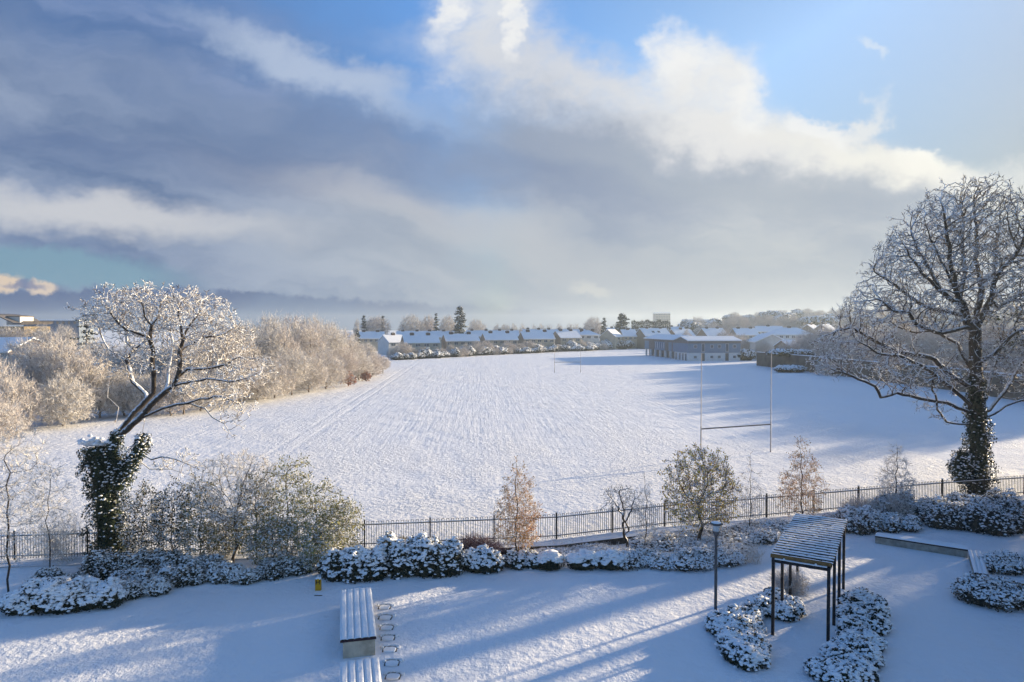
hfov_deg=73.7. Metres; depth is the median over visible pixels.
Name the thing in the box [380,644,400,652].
stepping stone
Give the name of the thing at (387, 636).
stepping stone
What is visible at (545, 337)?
terraced house
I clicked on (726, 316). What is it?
evergreen tree
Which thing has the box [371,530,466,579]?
evergreen bush
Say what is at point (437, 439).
field
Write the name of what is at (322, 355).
frosted tree
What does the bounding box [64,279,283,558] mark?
leaning tree
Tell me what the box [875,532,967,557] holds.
seat wall
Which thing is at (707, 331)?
terraced house
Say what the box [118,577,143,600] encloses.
snowy bush
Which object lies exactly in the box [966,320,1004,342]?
frosted tree
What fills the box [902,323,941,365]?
frosted tree
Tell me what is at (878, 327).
frosted tree
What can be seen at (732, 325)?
frosted tree
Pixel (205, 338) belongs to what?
frosted tree
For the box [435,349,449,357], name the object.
scrub bush
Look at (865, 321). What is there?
evergreen tree
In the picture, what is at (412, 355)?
scrub bush
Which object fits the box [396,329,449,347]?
terraced house
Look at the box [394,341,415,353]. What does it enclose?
frosted shrub
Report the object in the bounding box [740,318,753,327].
frosted tree
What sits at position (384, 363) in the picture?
frosted tree
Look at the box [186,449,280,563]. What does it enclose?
forked tree
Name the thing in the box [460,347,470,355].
frosted shrub
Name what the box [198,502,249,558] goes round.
leafy shrub
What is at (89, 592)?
snowy bush
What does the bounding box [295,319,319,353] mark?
frosted tree
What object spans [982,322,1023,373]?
frosted tree
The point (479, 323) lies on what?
frosted tree
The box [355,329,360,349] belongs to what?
conifer
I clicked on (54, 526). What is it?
edge tree
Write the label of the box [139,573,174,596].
snowy bush
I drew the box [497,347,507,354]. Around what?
scrub bush
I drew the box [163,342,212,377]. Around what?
frosted tree
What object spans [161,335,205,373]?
frosted tree
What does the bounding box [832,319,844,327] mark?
frosted tree
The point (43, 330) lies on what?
frosted tree
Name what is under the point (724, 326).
frosted tree
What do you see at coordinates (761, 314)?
evergreen tree
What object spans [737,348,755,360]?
dark shrub
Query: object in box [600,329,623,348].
terraced house
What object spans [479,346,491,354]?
scrub bush
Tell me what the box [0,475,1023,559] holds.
railing fence
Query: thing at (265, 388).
frosted tree
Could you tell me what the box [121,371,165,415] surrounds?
frosted tree
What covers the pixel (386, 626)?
stepping stone
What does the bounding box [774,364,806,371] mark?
dark shrub
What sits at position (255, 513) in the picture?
leafy shrub
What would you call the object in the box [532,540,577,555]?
ground cover bush
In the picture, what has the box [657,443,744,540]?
yellow leaved tree
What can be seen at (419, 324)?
frosted tree
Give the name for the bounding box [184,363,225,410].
frosted tree
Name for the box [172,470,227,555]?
leafy shrub
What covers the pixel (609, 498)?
crooked tree
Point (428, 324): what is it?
frosted tree
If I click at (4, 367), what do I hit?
frosted tree
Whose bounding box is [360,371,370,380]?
russet bush
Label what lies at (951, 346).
frosted tree
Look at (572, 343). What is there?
scrub bush
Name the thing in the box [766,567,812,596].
frosted shrub
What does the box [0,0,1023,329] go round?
sky
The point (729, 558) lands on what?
ground cover bush
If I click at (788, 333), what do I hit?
terraced house
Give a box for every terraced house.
[0,337,48,393]
[358,329,384,350]
[377,332,401,354]
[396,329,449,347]
[401,332,439,353]
[441,331,479,349]
[452,328,518,343]
[480,330,518,346]
[518,329,555,351]
[522,327,584,332]
[553,328,581,344]
[578,328,599,342]
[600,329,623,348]
[619,327,636,348]
[636,326,669,348]
[666,325,684,330]
[669,327,695,335]
[696,326,727,335]
[729,326,758,345]
[754,324,782,333]
[767,326,812,342]
[773,340,797,348]
[802,322,816,332]
[812,322,834,330]
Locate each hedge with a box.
[703,586,806,671]
[756,352,1023,401]
[802,587,894,681]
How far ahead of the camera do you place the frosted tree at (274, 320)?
123.52 m
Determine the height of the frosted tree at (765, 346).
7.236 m
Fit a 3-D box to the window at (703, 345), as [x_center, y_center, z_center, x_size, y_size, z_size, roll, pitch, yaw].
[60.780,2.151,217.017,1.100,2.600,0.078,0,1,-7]
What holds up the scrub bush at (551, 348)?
on the field
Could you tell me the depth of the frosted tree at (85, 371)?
80.56 m
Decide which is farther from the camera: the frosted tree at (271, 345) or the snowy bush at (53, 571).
the frosted tree at (271, 345)
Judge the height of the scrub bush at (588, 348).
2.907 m
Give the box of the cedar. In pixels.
[67,313,107,355]
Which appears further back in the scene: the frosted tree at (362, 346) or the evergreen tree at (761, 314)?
the evergreen tree at (761, 314)
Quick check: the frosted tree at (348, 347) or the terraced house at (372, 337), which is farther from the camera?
the terraced house at (372, 337)
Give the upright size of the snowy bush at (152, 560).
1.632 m
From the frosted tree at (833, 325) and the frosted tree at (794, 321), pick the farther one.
the frosted tree at (794, 321)
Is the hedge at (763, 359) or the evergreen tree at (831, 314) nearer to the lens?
the hedge at (763, 359)
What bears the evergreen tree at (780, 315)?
on the hill
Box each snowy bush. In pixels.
[0,576,78,615]
[20,565,100,587]
[51,575,129,614]
[74,548,145,580]
[106,564,156,582]
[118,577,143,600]
[132,546,184,574]
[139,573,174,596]
[155,561,205,587]
[177,552,231,580]
[202,559,246,584]
[224,561,265,586]
[255,554,307,580]
[286,552,317,574]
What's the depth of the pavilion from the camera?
218.59 m
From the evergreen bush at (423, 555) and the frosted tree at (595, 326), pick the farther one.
the frosted tree at (595, 326)
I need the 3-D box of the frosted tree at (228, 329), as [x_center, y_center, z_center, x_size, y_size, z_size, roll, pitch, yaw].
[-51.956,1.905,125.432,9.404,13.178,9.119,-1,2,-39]
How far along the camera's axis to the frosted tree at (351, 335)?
163.18 m
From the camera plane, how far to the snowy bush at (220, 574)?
31.30 m
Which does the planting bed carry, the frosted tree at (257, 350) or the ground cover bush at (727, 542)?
the ground cover bush at (727, 542)
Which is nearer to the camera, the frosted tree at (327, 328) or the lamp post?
the lamp post
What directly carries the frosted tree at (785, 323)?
on the hill
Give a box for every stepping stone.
[376,603,394,609]
[377,613,395,619]
[378,623,397,629]
[379,633,399,640]
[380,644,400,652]
[382,657,403,665]
[382,670,404,679]
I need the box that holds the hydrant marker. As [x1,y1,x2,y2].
[315,576,320,590]
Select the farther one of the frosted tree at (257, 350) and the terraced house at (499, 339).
the terraced house at (499, 339)
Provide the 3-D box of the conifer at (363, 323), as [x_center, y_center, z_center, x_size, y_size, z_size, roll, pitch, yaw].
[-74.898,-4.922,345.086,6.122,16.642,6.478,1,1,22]
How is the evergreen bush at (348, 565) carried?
on the planting bed
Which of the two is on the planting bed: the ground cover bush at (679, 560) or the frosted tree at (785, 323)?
the ground cover bush at (679, 560)
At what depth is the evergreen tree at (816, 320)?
405.80 m
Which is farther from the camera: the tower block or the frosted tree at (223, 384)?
the tower block
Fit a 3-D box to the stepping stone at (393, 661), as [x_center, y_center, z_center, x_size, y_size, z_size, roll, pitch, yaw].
[-4.198,11.282,23.986,0.762,0.152,0.589,0,1,-2]
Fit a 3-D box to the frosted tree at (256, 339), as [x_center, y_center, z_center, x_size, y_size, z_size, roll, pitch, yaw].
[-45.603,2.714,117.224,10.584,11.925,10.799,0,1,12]
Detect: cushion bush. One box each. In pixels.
[533,549,564,570]
[563,548,631,570]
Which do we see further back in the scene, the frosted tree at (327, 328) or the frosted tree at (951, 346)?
the frosted tree at (327, 328)
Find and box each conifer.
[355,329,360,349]
[361,315,367,330]
[432,313,439,330]
[451,306,468,333]
[599,318,606,341]
[614,313,629,331]
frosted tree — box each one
[0,324,23,336]
[0,336,44,381]
[0,355,22,406]
[0,357,49,431]
[0,390,31,451]
[2,338,56,408]
[13,324,35,336]
[17,328,82,419]
[21,326,73,374]
[30,322,51,342]
[32,367,101,428]
[36,335,108,419]
[46,323,78,353]
[67,351,132,419]
[68,335,116,369]
[87,339,126,393]
[97,362,150,416]
[110,340,164,387]
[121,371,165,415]
[140,366,195,416]
[145,339,177,383]
[157,367,206,413]
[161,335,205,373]
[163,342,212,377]
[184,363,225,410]
[190,333,228,384]
[191,328,223,362]
[197,329,250,393]
[199,361,251,407]
[211,320,240,338]
[217,355,264,403]
[219,324,255,353]
[224,332,273,395]
[227,319,263,342]
[230,326,272,357]
[241,354,290,400]
[250,309,281,339]
[253,321,291,380]
[257,308,292,357]
[258,347,302,398]
[267,322,306,387]
[271,343,316,394]
[277,311,305,338]
[287,317,315,356]
[289,320,332,359]
[292,345,331,393]
[293,310,324,338]
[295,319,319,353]
[305,344,350,388]
[313,321,347,349]
[318,328,347,377]
[319,318,344,346]
[326,344,362,383]
[334,339,360,358]
[337,326,360,348]
[344,349,376,379]
[351,342,369,358]
[358,315,390,334]
[359,354,384,376]
[360,341,377,359]
[377,355,391,372]
[396,314,426,330]
[420,315,436,330]
[438,312,455,331]
[467,318,486,329]
[501,322,510,329]
[582,316,601,339]
[690,316,704,324]
[693,321,714,334]
[708,321,720,327]
[715,326,735,335]
[719,319,730,332]
[726,319,740,329]
[727,312,742,320]
[729,333,745,348]
[734,316,749,324]
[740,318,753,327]
[741,338,749,348]
[751,315,764,325]
[752,316,765,326]
[754,341,772,353]
[762,315,776,325]
[774,315,790,327]
[775,339,791,349]
[788,316,801,327]
[788,337,801,348]
[793,325,826,352]
[800,307,814,315]
[803,321,832,355]
[809,325,838,354]
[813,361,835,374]
[818,328,858,357]
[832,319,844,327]
[832,326,872,358]
[839,327,872,360]
[842,314,856,327]
[852,329,887,360]
[865,321,892,332]
[871,322,910,362]
[877,311,890,328]
[882,322,923,362]
[891,317,930,339]
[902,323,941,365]
[915,309,928,321]
[918,323,967,367]
[929,317,988,367]
[954,321,1017,370]
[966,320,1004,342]
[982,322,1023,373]
[1001,304,1015,325]
[1003,332,1023,373]
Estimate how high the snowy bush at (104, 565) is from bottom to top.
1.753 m
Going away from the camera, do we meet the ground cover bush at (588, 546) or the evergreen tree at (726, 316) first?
the ground cover bush at (588, 546)
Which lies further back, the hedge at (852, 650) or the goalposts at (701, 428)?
the goalposts at (701, 428)
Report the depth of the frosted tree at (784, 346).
199.61 m
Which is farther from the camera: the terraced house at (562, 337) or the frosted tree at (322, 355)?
the terraced house at (562, 337)
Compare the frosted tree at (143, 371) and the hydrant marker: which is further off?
the frosted tree at (143, 371)
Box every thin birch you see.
[632,473,660,546]
[734,451,767,525]
[773,436,830,517]
[873,442,918,505]
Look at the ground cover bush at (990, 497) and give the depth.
42.46 m
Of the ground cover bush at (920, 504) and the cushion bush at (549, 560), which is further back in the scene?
the ground cover bush at (920, 504)
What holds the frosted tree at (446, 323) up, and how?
on the field
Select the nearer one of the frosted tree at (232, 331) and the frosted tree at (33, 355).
the frosted tree at (33, 355)
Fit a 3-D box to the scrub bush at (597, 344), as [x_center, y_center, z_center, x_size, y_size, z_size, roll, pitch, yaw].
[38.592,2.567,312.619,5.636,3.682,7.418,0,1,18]
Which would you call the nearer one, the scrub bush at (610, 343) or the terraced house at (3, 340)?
the terraced house at (3, 340)
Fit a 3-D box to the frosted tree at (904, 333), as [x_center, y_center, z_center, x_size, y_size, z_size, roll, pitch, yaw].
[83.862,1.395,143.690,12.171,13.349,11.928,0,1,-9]
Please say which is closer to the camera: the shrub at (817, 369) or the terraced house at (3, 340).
the terraced house at (3, 340)
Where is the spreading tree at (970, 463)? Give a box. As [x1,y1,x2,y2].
[805,170,1023,496]
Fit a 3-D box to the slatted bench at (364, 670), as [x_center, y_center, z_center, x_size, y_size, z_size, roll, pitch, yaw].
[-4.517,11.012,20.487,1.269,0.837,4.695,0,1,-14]
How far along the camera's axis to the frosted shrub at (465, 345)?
251.06 m
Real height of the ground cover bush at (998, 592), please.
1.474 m
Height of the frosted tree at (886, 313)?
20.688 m
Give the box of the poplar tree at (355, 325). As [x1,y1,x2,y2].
[352,317,359,340]
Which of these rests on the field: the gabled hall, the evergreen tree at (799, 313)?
the gabled hall
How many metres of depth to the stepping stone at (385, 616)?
27.73 m
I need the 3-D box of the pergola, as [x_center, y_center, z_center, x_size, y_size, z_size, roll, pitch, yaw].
[12.422,9.668,28.345,2.200,3.264,6.595,1,2,30]
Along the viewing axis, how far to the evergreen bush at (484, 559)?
32.61 m
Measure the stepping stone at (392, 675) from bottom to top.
0.148 m
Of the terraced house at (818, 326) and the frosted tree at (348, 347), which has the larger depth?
the terraced house at (818, 326)
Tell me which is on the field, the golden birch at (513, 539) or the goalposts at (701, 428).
the goalposts at (701, 428)
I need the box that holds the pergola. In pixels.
[770,513,847,640]
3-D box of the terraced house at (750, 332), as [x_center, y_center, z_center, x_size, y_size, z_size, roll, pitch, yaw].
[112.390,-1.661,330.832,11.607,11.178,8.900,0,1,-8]
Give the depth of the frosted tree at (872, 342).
155.11 m
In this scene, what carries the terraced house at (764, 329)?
on the field
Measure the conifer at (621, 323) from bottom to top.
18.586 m
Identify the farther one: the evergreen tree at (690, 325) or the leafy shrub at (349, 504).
the evergreen tree at (690, 325)
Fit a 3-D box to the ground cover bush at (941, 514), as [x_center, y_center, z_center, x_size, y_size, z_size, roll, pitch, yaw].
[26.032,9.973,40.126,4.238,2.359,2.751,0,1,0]
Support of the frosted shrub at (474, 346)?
on the field
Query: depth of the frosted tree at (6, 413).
61.64 m
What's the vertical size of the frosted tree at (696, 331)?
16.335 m
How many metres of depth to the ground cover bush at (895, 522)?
39.06 m
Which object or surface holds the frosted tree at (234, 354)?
on the field
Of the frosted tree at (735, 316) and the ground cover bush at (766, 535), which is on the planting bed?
the ground cover bush at (766, 535)
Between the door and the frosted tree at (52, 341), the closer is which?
the frosted tree at (52, 341)
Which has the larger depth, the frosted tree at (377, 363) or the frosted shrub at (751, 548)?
the frosted tree at (377, 363)
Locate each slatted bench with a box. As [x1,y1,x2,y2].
[340,587,375,658]
[340,657,380,681]
[968,549,988,575]
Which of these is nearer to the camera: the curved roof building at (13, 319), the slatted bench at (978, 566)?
the slatted bench at (978, 566)
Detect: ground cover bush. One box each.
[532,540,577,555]
[570,538,610,551]
[590,542,635,551]
[611,545,664,570]
[624,530,690,552]
[645,546,713,572]
[675,530,718,544]
[681,524,757,545]
[684,541,748,568]
[686,534,752,555]
[727,522,781,544]
[736,517,790,535]
[821,511,836,517]
[831,504,883,535]
[871,489,929,521]
[878,511,926,533]
[919,493,988,531]
[943,486,1019,505]
[944,571,1023,612]
[960,493,1023,536]
[969,549,1023,575]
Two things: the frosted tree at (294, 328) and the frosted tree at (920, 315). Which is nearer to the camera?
the frosted tree at (294, 328)
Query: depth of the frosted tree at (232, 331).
111.59 m
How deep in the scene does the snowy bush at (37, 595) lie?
27.89 m
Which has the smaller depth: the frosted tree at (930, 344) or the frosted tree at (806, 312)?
the frosted tree at (930, 344)
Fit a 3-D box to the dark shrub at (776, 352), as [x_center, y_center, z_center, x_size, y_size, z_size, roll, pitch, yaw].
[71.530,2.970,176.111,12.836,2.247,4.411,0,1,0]
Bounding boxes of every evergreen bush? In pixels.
[316,545,387,583]
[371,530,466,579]
[462,544,504,574]
[503,547,538,570]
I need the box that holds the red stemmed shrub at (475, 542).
[449,530,506,553]
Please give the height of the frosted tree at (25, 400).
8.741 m
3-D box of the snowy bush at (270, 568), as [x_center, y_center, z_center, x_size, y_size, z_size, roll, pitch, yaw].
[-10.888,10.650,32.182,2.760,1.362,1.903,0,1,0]
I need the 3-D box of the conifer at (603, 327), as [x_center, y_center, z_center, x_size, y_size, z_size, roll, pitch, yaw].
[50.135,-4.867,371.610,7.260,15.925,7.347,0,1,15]
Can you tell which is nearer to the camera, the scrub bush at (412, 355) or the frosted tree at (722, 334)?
the scrub bush at (412, 355)
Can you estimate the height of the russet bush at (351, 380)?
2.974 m
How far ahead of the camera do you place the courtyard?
25.67 m
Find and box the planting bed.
[0,500,1023,592]
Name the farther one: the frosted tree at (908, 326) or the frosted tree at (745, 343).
the frosted tree at (745, 343)
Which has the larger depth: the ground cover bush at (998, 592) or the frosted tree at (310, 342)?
the frosted tree at (310, 342)
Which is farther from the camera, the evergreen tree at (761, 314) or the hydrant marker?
the evergreen tree at (761, 314)
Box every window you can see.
[701,344,704,351]
[725,344,728,351]
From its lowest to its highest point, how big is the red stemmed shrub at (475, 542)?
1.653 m
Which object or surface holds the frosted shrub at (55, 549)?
on the planting bed
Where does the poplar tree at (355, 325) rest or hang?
on the field
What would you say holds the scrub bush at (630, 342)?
on the field
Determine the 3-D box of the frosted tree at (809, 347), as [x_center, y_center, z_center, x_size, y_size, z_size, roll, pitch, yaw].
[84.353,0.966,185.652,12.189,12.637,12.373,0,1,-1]
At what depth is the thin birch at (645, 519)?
35.23 m
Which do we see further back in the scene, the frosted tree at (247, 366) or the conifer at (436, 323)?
the conifer at (436, 323)
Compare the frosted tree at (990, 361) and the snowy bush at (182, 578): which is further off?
the frosted tree at (990, 361)
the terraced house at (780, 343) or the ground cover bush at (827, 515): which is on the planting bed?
the ground cover bush at (827, 515)
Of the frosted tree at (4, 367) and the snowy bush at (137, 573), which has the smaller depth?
the snowy bush at (137, 573)
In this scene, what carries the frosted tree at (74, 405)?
on the field
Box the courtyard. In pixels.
[0,593,1023,681]
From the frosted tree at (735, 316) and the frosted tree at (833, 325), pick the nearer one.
the frosted tree at (833, 325)
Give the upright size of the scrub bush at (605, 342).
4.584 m
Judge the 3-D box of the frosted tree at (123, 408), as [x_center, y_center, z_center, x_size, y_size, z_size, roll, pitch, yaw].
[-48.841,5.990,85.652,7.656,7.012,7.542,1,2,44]
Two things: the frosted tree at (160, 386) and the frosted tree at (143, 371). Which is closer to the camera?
the frosted tree at (160, 386)
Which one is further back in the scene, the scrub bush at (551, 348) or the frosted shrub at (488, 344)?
the scrub bush at (551, 348)
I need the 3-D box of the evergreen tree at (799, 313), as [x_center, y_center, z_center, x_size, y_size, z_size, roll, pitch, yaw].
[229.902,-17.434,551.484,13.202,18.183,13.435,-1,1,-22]
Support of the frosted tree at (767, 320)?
on the hill
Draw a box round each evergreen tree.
[679,319,694,325]
[684,322,702,333]
[705,318,721,327]
[721,314,734,320]
[742,314,754,319]
[757,312,769,318]
[766,310,784,325]
[772,313,790,324]
[791,309,803,318]
[797,316,813,327]
[811,316,823,325]
[821,315,840,328]
[826,313,841,321]
[857,315,875,328]
[935,312,954,327]
[983,307,1000,329]
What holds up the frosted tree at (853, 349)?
on the field
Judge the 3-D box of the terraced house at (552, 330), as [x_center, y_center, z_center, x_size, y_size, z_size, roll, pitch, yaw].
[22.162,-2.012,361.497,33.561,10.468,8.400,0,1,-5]
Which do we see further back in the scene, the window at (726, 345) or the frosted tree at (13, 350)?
the window at (726, 345)
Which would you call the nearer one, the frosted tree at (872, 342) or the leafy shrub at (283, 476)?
the leafy shrub at (283, 476)
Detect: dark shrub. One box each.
[570,345,584,350]
[617,340,630,348]
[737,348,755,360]
[764,348,813,356]
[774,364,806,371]
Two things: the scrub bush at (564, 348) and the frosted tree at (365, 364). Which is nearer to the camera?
the frosted tree at (365, 364)
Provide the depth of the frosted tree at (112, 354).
99.65 m
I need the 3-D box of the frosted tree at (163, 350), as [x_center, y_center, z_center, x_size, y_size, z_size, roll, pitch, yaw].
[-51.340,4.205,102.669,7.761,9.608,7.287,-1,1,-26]
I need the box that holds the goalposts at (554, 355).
[554,333,580,372]
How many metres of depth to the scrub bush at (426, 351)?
232.51 m
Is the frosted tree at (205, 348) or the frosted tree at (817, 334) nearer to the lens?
the frosted tree at (205, 348)
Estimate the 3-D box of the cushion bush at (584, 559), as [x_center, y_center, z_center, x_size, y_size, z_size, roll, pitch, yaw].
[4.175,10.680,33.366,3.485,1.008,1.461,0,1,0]
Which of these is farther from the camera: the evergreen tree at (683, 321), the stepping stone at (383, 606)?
the evergreen tree at (683, 321)
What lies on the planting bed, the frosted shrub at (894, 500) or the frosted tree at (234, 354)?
the frosted shrub at (894, 500)
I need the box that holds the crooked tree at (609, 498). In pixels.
[598,483,645,546]
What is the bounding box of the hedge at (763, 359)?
[756,352,1023,401]
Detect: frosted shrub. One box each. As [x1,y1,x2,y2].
[29,506,85,565]
[386,345,396,359]
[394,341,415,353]
[457,347,464,355]
[458,343,471,350]
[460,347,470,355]
[468,341,484,354]
[480,340,494,348]
[500,341,517,352]
[521,340,537,347]
[738,536,767,564]
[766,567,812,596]
[839,491,885,510]
[872,489,916,516]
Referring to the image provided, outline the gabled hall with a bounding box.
[747,333,784,359]
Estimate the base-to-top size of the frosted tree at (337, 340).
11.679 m
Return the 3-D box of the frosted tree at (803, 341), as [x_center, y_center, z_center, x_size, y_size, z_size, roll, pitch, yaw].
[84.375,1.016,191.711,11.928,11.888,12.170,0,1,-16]
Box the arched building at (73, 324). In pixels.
[23,320,93,347]
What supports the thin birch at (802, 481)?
on the planting bed
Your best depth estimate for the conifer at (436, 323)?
349.29 m
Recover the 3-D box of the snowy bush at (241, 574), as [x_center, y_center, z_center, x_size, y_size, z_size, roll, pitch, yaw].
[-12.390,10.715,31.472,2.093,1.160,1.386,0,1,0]
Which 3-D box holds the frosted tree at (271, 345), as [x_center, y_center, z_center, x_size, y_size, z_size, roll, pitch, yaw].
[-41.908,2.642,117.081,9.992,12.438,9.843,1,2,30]
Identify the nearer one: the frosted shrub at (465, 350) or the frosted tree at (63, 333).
the frosted tree at (63, 333)
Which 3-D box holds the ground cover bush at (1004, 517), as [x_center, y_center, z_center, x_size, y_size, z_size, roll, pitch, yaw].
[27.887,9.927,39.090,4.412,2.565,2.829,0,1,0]
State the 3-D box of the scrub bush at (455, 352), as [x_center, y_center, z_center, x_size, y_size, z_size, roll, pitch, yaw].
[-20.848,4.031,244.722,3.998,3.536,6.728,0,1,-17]
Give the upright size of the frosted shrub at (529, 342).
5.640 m
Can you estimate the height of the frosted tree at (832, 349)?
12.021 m
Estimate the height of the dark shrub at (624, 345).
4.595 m
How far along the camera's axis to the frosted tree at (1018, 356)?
109.00 m
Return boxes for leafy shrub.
[113,478,166,552]
[144,475,195,554]
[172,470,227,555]
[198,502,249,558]
[226,468,279,563]
[239,510,300,565]
[255,452,314,551]
[287,476,346,553]
[290,513,352,571]
[313,494,364,548]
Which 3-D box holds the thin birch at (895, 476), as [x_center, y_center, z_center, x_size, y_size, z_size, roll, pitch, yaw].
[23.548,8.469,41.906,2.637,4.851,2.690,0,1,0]
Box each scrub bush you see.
[390,352,402,359]
[402,353,409,359]
[408,352,416,359]
[416,352,425,358]
[418,347,431,358]
[432,351,443,357]
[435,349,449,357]
[450,348,459,356]
[468,346,476,355]
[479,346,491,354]
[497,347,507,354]
[514,347,530,353]
[531,346,543,352]
[548,344,557,351]
[557,345,571,351]
[565,340,577,346]
[581,345,593,350]
[586,342,596,350]
[593,343,601,349]
[599,340,609,349]
[605,339,612,348]
[626,340,634,347]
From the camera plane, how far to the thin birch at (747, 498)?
37.93 m
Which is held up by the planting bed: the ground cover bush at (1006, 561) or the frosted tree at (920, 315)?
the ground cover bush at (1006, 561)
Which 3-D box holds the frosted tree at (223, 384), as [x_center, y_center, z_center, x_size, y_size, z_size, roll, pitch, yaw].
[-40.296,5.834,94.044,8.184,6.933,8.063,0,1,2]
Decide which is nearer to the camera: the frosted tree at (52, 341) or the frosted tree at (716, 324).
the frosted tree at (52, 341)
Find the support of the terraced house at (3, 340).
on the field
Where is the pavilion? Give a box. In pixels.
[644,334,741,360]
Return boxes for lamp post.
[709,521,722,609]
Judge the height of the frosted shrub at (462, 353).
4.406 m
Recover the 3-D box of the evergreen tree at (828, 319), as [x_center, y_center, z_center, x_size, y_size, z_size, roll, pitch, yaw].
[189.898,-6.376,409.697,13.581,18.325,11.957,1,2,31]
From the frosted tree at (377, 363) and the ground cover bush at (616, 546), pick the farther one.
the frosted tree at (377, 363)
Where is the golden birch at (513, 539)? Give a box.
[490,455,546,555]
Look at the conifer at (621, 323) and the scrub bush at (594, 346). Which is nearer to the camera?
the scrub bush at (594, 346)
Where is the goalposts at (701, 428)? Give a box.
[700,352,771,455]
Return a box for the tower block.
[654,313,669,326]
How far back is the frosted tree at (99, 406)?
82.88 m
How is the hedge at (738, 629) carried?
on the courtyard
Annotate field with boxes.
[0,330,1023,566]
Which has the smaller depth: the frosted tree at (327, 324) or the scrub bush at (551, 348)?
the frosted tree at (327, 324)
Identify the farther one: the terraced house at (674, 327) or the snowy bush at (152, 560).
the terraced house at (674, 327)
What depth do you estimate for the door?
218.16 m
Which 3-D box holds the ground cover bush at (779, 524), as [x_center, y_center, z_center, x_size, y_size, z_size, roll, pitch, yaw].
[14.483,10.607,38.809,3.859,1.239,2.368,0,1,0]
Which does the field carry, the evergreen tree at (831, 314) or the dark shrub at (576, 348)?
the dark shrub at (576, 348)
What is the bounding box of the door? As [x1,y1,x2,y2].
[725,353,728,360]
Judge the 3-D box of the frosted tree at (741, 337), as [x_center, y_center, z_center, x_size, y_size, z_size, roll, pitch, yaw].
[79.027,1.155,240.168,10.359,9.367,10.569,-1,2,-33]
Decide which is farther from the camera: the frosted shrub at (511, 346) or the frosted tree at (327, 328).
the frosted shrub at (511, 346)
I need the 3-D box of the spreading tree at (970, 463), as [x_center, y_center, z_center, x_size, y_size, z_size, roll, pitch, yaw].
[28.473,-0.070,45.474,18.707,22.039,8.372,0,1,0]
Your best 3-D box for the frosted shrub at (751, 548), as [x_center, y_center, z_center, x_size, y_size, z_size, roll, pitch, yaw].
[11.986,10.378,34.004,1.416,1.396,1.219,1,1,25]
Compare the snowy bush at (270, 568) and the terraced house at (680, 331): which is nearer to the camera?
the snowy bush at (270, 568)
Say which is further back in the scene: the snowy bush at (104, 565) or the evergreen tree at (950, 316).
the evergreen tree at (950, 316)
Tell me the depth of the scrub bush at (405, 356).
224.42 m
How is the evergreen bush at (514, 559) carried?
on the planting bed
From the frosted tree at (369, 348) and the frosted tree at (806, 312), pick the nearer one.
the frosted tree at (369, 348)
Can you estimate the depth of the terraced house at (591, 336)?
314.65 m
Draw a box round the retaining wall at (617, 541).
[500,536,634,554]
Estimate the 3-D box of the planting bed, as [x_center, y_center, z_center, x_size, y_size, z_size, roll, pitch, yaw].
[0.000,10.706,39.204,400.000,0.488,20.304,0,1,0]
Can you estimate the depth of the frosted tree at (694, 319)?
454.08 m
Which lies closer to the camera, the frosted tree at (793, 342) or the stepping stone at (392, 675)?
the stepping stone at (392, 675)
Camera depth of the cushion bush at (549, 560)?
32.94 m
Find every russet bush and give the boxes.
[340,370,356,385]
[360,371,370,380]
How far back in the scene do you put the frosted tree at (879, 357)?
149.41 m
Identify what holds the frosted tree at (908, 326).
on the field
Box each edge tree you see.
[0,424,57,591]
[20,455,74,567]
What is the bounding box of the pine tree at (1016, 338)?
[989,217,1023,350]
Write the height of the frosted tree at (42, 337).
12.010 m
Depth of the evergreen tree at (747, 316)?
546.01 m
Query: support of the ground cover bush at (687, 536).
on the planting bed
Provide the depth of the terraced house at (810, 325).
330.22 m
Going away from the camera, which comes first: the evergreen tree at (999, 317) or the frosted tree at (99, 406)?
the frosted tree at (99, 406)
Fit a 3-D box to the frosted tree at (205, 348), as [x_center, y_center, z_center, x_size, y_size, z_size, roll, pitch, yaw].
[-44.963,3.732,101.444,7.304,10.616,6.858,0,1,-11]
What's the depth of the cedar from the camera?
105.33 m
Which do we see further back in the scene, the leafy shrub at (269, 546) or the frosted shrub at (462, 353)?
the frosted shrub at (462, 353)
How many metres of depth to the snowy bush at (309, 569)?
32.46 m
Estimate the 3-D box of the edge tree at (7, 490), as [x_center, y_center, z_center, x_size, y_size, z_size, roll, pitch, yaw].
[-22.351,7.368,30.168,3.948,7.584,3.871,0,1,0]
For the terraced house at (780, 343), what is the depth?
205.13 m
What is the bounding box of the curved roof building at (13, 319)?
[0,314,53,336]
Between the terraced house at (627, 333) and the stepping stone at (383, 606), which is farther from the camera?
the terraced house at (627, 333)
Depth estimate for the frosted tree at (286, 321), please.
138.61 m
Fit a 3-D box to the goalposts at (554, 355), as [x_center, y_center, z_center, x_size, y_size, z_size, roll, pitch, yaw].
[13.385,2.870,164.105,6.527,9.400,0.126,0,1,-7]
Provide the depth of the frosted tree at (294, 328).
131.07 m
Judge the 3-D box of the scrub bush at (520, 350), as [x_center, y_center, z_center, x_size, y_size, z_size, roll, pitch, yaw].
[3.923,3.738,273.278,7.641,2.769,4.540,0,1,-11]
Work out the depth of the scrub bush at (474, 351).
251.30 m
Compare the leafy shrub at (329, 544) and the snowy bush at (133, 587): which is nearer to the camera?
the snowy bush at (133, 587)
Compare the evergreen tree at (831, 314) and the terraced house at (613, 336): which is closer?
the terraced house at (613, 336)
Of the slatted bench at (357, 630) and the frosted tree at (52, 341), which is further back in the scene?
the frosted tree at (52, 341)
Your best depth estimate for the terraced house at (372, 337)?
298.15 m
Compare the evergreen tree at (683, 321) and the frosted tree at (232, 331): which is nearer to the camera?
the frosted tree at (232, 331)
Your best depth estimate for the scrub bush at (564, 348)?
294.42 m

